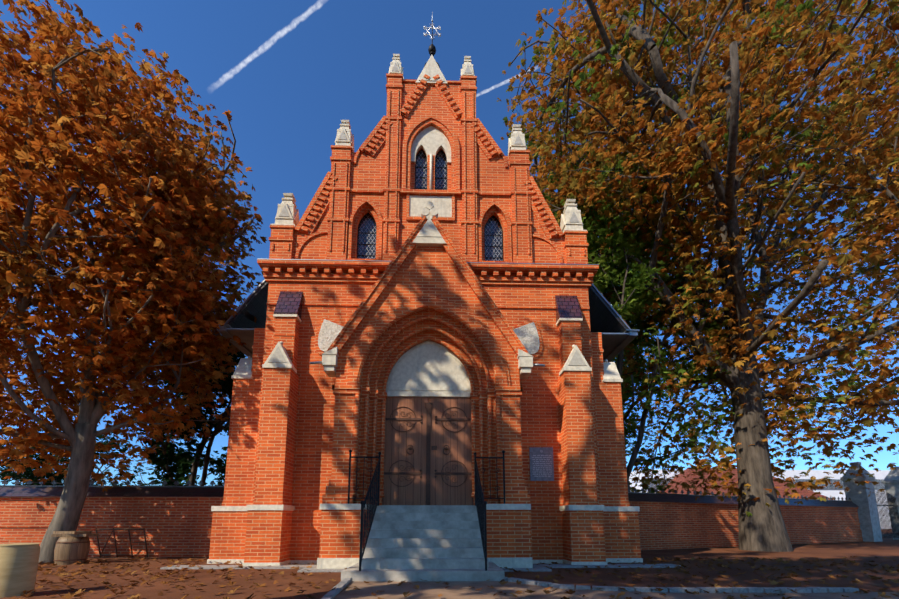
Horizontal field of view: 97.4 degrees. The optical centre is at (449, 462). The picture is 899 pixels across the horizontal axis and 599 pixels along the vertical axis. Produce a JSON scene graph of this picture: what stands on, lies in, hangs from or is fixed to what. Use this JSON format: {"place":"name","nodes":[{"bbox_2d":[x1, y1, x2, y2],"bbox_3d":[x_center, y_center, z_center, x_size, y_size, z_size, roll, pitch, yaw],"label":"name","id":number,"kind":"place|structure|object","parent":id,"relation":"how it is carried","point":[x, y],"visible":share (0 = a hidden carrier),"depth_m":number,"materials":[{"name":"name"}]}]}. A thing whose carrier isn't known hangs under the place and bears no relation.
{"place":"outdoors","nodes":[
{"label":"outdoors","id":0,"kind":"place"},
{"bbox_2d":[252,83,599,509],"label":"church facade","id":1,"kind":"structure","parent":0,"point":[540,427],"depth_m":10.02,"materials":[{"name":"brick"}]},
{"bbox_2d":[257,55,598,480],"bbox_3d":[-0.503,-5.483,10.453,8.600,12.030,0.850,0,-9,-1],"label":"facade trim","id":2,"kind":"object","parent":1,"relation":"attached to","point":[334,190],"visible":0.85,"depth_m":10.38,"materials":[{"name":"brick"}]},
{"bbox_2d":[271,54,586,232],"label":"pinnacles","id":3,"kind":"object","parent":2,"relation":"attached to","point":[288,214],"visible":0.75,"depth_m":10.73,"materials":[{"name":"beige stone"}]},
{"bbox_2d":[424,11,440,67],"bbox_3d":[-0.505,-12.265,11.538,0.477,2.195,0.228,-3,-9,20],"label":"finial","id":4,"kind":"object","parent":2,"relation":"on","point":[432,50],"visible":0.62,"depth_m":11.56,"materials":[{"name":"metal"}]},
{"bbox_2d":[411,126,450,163],"bbox_3d":[-0.501,-8.710,10.852,1.100,1.130,0.085,0,-9,-1],"label":"window tracery","id":5,"kind":"object","parent":1,"relation":"attached to","point":[432,140],"visible":0.94,"depth_m":10.81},
{"bbox_2d":[331,246,521,504],"bbox_3d":[-0.487,-2.274,9.362,4.100,6.600,0.950,0,-9,-1],"label":"arched portal","id":6,"kind":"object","parent":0,"point":[423,271],"depth_m":9.05,"materials":[{"name":"brick"}]},
{"bbox_2d":[382,397,472,504],"bbox_3d":[-0.490,-0.269,9.181,2.076,2.580,0.125,0,-9,-1],"label":"portal door","id":7,"kind":"structure","parent":6,"relation":"in","point":[428,455],"depth_m":9.17,"materials":[{"name":"brown wood"}]},
{"bbox_2d":[290,510,605,563],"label":"brick plinth","id":8,"kind":"structure","parent":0,"point":[546,536],"depth_m":9.12,"materials":[{"name":"brick"}]},
{"bbox_2d":[217,279,639,361],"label":"hall roof","id":9,"kind":"structure","parent":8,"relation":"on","point":[611,325],"depth_m":10.82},
{"bbox_2d":[0,548,898,598],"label":"ground","id":10,"kind":"structure","parent":0,"point":[434,590],"depth_m":6.51,"materials":[{"name":"brown soil"}]},
{"bbox_2d":[0,543,39,597],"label":"planter","id":11,"kind":"object","parent":10,"relation":"on","point":[18,567],"visible":0.96,"depth_m":5.24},
{"bbox_2d":[51,531,98,564],"bbox_3d":[-8.484,1.972,8.896,0.760,0.823,0.575,0,-9,-1],"label":"wooden barrel","id":12,"kind":"object","parent":10,"relation":"on","point":[72,547],"visible":0.94,"depth_m":8.73,"materials":[{"name":"brown wood"}]},
{"bbox_2d":[95,528,147,556],"bbox_3d":[-8.815,2.173,10.638,1.278,0.790,0.290,0,-9,-1],"label":"old iron frame","id":13,"kind":"object","parent":10,"relation":"on","point":[117,554],"visible":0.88,"depth_m":10.64,"materials":[{"name":"black metal"}]},
{"bbox_2d":[207,328,264,563],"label":"buttress","id":14,"kind":"structure","parent":10,"relation":"on","point":[228,530],"depth_m":9.52,"materials":[{"name":"brick"}]},
{"bbox_2d":[242,291,302,565],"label":"buttress","id":15,"kind":"structure","parent":10,"relation":"on","point":[269,527],"depth_m":8.92,"materials":[{"name":"brick"}]},
{"bbox_2d":[160,564,683,571],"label":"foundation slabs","id":16,"kind":"structure","parent":10,"relation":"on","point":[536,568],"depth_m":8.22,"materials":[{"name":"stone"}]},
{"bbox_2d":[341,505,504,581],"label":"stone steps","id":17,"kind":"structure","parent":10,"relation":"on","point":[407,543],"depth_m":7.26,"materials":[{"name":"grey stone"}]},
{"bbox_2d":[348,449,380,570],"bbox_3d":[-1.491,0.776,7.500,0.671,2.312,1.758,3,-9,-22],"label":"stair railing","id":18,"kind":"object","parent":17,"relation":"on","point":[371,503],"visible":1,"depth_m":7.60,"materials":[{"name":"metal"}]},
{"bbox_2d":[474,450,504,570],"bbox_3d":[0.874,0.781,7.536,0.657,2.312,1.817,0,-9,-1],"label":"stair railing","id":19,"kind":"object","parent":17,"relation":"on","point":[480,503],"visible":1,"depth_m":7.74,"materials":[{"name":"metal"}]},
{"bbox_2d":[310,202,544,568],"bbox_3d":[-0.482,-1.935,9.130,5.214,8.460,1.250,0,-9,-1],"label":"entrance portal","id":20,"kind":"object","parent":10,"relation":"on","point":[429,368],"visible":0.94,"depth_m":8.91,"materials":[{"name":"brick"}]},
{"bbox_2d":[10,556,898,598],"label":"fallen leaves","id":21,"kind":"object","parent":10,"relation":"on","point":[405,594],"visible":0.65,"depth_m":6.78,"materials":[{"name":"brown plant"}]},
{"bbox_2d":[555,295,606,564],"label":"buttress","id":22,"kind":"structure","parent":10,"relation":"on","point":[581,509],"depth_m":9.09,"materials":[{"name":"brick"}]},
{"bbox_2d":[321,577,858,598],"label":"path kerb setts","id":23,"kind":"structure","parent":10,"relation":"on","point":[340,586],"depth_m":5.41,"materials":[{"name":"stone"}]},
{"bbox_2d":[591,332,642,562],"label":"buttress","id":24,"kind":"structure","parent":10,"relation":"on","point":[621,530],"depth_m":9.75,"materials":[{"name":"brick"}]},
{"bbox_2d":[0,0,898,485],"label":"sky","id":25,"kind":"structure","parent":0,"point":[287,73],"materials":[{"name":"blue"}]},
{"bbox_2d":[34,529,898,597],"bbox_3d":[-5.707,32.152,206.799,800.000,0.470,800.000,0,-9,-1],"label":"earth ground","id":26,"kind":"structure","parent":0,"point":[886,542],"depth_m":15.73,"materials":[{"name":"brown soil"}]},
{"bbox_2d":[0,420,146,485],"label":"dark tree","id":27,"kind":"object","parent":26,"relation":"on","point":[28,474],"visible":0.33,"depth_m":32.22,"materials":[{"name":"green plant"}]},
{"bbox_2d":[0,480,224,556],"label":"boundary wall","id":28,"kind":"structure","parent":26,"relation":"on","point":[175,521],"depth_m":10.91,"materials":[{"name":"brick"}]},
{"bbox_2d":[0,0,266,563],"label":"chestnut tree","id":29,"kind":"object","parent":26,"relation":"on","point":[166,227],"visible":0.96,"depth_m":9.39,"materials":[{"name":"orange plant"}]},
{"bbox_2d":[127,334,246,485],"bbox_3d":[-10.248,-1.086,15.949,5.054,9.170,4.504,0,-9,-1],"label":"dark tree","id":30,"kind":"object","parent":26,"relation":"on","point":[166,457],"visible":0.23,"depth_m":15.44,"materials":[{"name":"green plant"}]},
{"bbox_2d":[213,457,226,477],"bbox_3d":[-17.100,1.783,35.154,7.744,9.151,7.152,0,-9,-1],"label":"dark tree","id":31,"kind":"object","parent":26,"relation":"on","point":[219,473],"depth_m":32.85,"materials":[{"name":"green plant"}]},
{"bbox_2d":[532,118,724,491],"bbox_3d":[6.485,-5.224,16.028,7.755,17.355,6.986,5,-10,-31],"label":"green tree","id":32,"kind":"object","parent":26,"relation":"on","point":[633,292],"visible":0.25,"depth_m":14.43,"materials":[{"name":"green plant"}]},
{"bbox_2d":[611,328,657,462],"bbox_3d":[8.786,-3.515,25.337,9.677,16.711,9.495,0,-9,-1],"label":"green tree","id":33,"kind":"object","parent":26,"relation":"on","point":[645,438],"visible":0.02,"depth_m":23.95,"materials":[{"name":"green plant"}]},
{"bbox_2d":[497,0,898,551],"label":"chestnut tree","id":34,"kind":"object","parent":26,"relation":"on","point":[633,54],"visible":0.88,"depth_m":13.30,"materials":[{"name":"orange plant"}]},
{"bbox_2d":[628,488,862,549],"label":"boundary wall","id":35,"kind":"structure","parent":26,"relation":"on","point":[676,521],"depth_m":14.98,"materials":[{"name":"brick"}]},
{"bbox_2d":[660,468,833,499],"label":"house","id":36,"kind":"structure","parent":26,"relation":"on","point":[804,492],"depth_m":46.43,"materials":[{"name":"paint"}]},
{"bbox_2d":[629,469,890,528],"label":"white building","id":37,"kind":"structure","parent":26,"relation":"on","point":[829,491],"depth_m":50.78,"materials":[{"name":"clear paint"}]},
{"bbox_2d":[840,462,898,541],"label":"gate piers","id":38,"kind":"structure","parent":26,"relation":"on","point":[869,514],"depth_m":19.57,"materials":[{"name":"stone"}]}
]}

